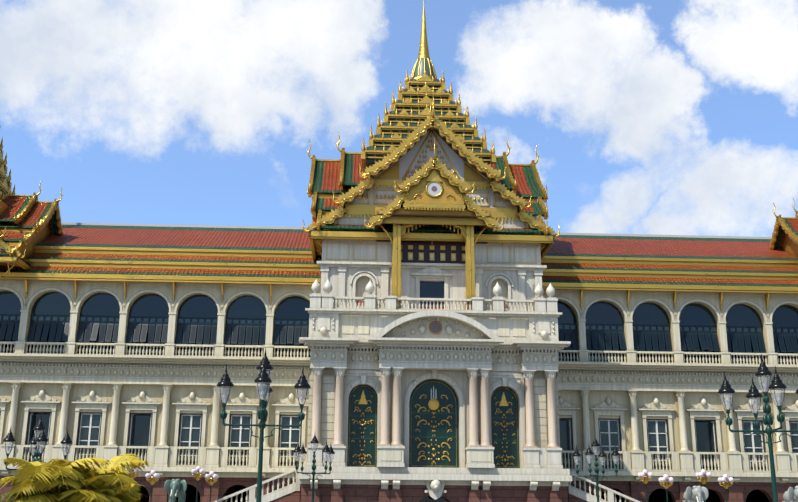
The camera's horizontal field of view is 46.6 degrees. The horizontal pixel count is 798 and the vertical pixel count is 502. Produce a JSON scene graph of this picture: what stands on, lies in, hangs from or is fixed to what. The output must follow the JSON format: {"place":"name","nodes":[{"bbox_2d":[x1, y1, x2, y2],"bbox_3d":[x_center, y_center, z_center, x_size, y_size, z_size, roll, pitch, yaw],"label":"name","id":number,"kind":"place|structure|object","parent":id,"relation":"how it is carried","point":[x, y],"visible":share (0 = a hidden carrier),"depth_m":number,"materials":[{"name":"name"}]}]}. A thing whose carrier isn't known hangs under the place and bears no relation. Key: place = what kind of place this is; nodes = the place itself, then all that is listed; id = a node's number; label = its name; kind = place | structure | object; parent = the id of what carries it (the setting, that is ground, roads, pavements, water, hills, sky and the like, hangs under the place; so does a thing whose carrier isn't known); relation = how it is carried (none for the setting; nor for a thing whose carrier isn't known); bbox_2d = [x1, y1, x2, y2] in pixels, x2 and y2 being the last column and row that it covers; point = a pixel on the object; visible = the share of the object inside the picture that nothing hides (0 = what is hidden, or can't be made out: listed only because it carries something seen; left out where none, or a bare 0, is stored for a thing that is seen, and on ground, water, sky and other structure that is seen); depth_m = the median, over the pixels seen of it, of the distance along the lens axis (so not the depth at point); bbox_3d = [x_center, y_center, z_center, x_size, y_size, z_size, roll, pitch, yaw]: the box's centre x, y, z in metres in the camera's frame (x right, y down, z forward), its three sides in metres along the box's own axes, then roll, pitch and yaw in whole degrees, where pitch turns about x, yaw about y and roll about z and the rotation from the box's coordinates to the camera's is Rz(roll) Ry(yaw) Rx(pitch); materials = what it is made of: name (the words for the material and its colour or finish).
{"place":"outdoors","nodes":[
{"label":"outdoors","id":0,"kind":"place"},
{"bbox_2d":[0,0,797,236],"label":"sky","id":1,"kind":"structure","parent":0,"point":[654,117],"materials":[{"name":"blue"}]},
{"bbox_2d":[298,4,571,501],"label":"central pavilion","id":2,"kind":"structure","parent":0,"point":[433,343],"depth_m":51.78,"materials":[{"name":"stone"}]},
{"label":"ground","id":3,"kind":"structure","parent":0,"visible":0},
{"bbox_2d":[0,126,63,280],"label":"pavilion roof","id":4,"kind":"structure","parent":3,"relation":"on","point":[27,222],"depth_m":59.06,"materials":[{"name":"gold paint"}]},
{"bbox_2d":[3,417,72,473],"bbox_3d":[-13.463,8.475,34.158,1.873,4.884,1.873,-4,-16,17],"label":"lamp post","id":5,"kind":"object","parent":3,"relation":"on","point":[37,440],"visible":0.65,"depth_m":34.35,"materials":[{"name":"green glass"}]},
{"bbox_2d":[0,453,154,501],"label":"golden cane palm","id":6,"kind":"object","parent":3,"relation":"on","point":[79,480],"visible":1,"depth_m":29.14,"materials":[{"name":"plant"}]},
{"bbox_2d":[126,468,139,478],"bbox_3d":[-13.962,12.970,48.161,0.684,3.597,0.672,1,-15,-2],"label":"globe lamp","id":7,"kind":"object","parent":3,"relation":"on","point":[135,473],"visible":0.46,"depth_m":48.37,"materials":[{"name":"white metal"}]},
{"bbox_2d":[145,470,159,501],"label":"globe lamp","id":8,"kind":"object","parent":3,"relation":"on","point":[152,477],"visible":1,"depth_m":48.54,"materials":[{"name":"white glass"}]},
{"bbox_2d":[0,222,321,501],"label":"palace wing","id":9,"kind":"structure","parent":3,"relation":"on","point":[117,339],"depth_m":56.01,"materials":[{"name":"beige paint"}]},
{"bbox_2d":[164,479,186,501],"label":"elephant statue","id":10,"kind":"object","parent":3,"relation":"on","point":[174,488],"visible":1,"depth_m":47.21,"materials":[{"name":"teal metal"}]},
{"bbox_2d":[191,466,204,501],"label":"globe lamp","id":11,"kind":"object","parent":3,"relation":"on","point":[198,471],"visible":1,"depth_m":49.06,"materials":[{"name":"white glass"}]},
{"bbox_2d":[204,471,218,501],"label":"globe lamp","id":12,"kind":"object","parent":3,"relation":"on","point":[212,475],"visible":1,"depth_m":49.15,"materials":[{"name":"white glass"}]},
{"bbox_2d":[213,466,300,501],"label":"staircase","id":13,"kind":"structure","parent":3,"relation":"on","point":[289,493],"depth_m":50.05,"materials":[{"name":"stone"}]},
{"bbox_2d":[217,348,310,501],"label":"lamp post","id":14,"kind":"object","parent":3,"relation":"on","point":[263,379],"visible":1,"depth_m":26.82,"materials":[{"name":"green metal"}]},
{"bbox_2d":[293,434,334,501],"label":"lamp post","id":15,"kind":"object","parent":3,"relation":"on","point":[326,449],"visible":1,"depth_m":46.71,"materials":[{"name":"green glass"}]},
{"bbox_2d":[572,437,619,501],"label":"lamp post","id":16,"kind":"object","parent":3,"relation":"on","point":[589,452],"visible":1,"depth_m":47.42,"materials":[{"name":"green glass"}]},
{"bbox_2d":[568,472,639,501],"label":"staircase","id":17,"kind":"structure","parent":3,"relation":"on","point":[577,495],"depth_m":50.87,"materials":[{"name":"stone"}]},
{"bbox_2d":[638,469,652,501],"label":"globe lamp","id":18,"kind":"object","parent":3,"relation":"on","point":[645,476],"visible":1,"depth_m":48.86,"materials":[{"name":"white glass"}]},
{"bbox_2d":[658,474,673,501],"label":"globe lamp","id":19,"kind":"object","parent":3,"relation":"on","point":[665,480],"visible":1,"depth_m":48.56,"materials":[{"name":"white glass"}]},
{"bbox_2d":[541,232,797,501],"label":"palace wing","id":20,"kind":"structure","parent":3,"relation":"on","point":[662,333],"depth_m":57.38,"materials":[{"name":"beige paint"}]},
{"bbox_2d":[683,486,708,501],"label":"elephant statue","id":21,"kind":"object","parent":3,"relation":"on","point":[697,494],"visible":1,"depth_m":46.58,"materials":[{"name":"white stone"}]},
{"bbox_2d":[696,469,710,501],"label":"globe lamp","id":22,"kind":"object","parent":3,"relation":"on","point":[703,475],"visible":1,"depth_m":48.14,"materials":[{"name":"white glass"}]},
{"bbox_2d":[718,474,733,501],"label":"globe lamp","id":23,"kind":"object","parent":3,"relation":"on","point":[725,479],"visible":1,"depth_m":47.73,"materials":[{"name":"white glass"}]},
{"bbox_2d":[718,354,797,501],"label":"lamp post","id":24,"kind":"object","parent":3,"relation":"on","point":[775,384],"visible":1,"depth_m":27.08,"materials":[{"name":"green metal"}]},
{"bbox_2d":[769,197,797,257],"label":"pavilion roof","id":25,"kind":"structure","parent":3,"relation":"on","point":[784,235],"depth_m":63.03,"materials":[{"name":"orange paint"}]},
{"bbox_2d":[782,486,797,501],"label":"elephant statue","id":26,"kind":"object","parent":3,"relation":"on","point":[790,494],"visible":1,"depth_m":45.20,"materials":[{"name":"white stone"}]}
]}

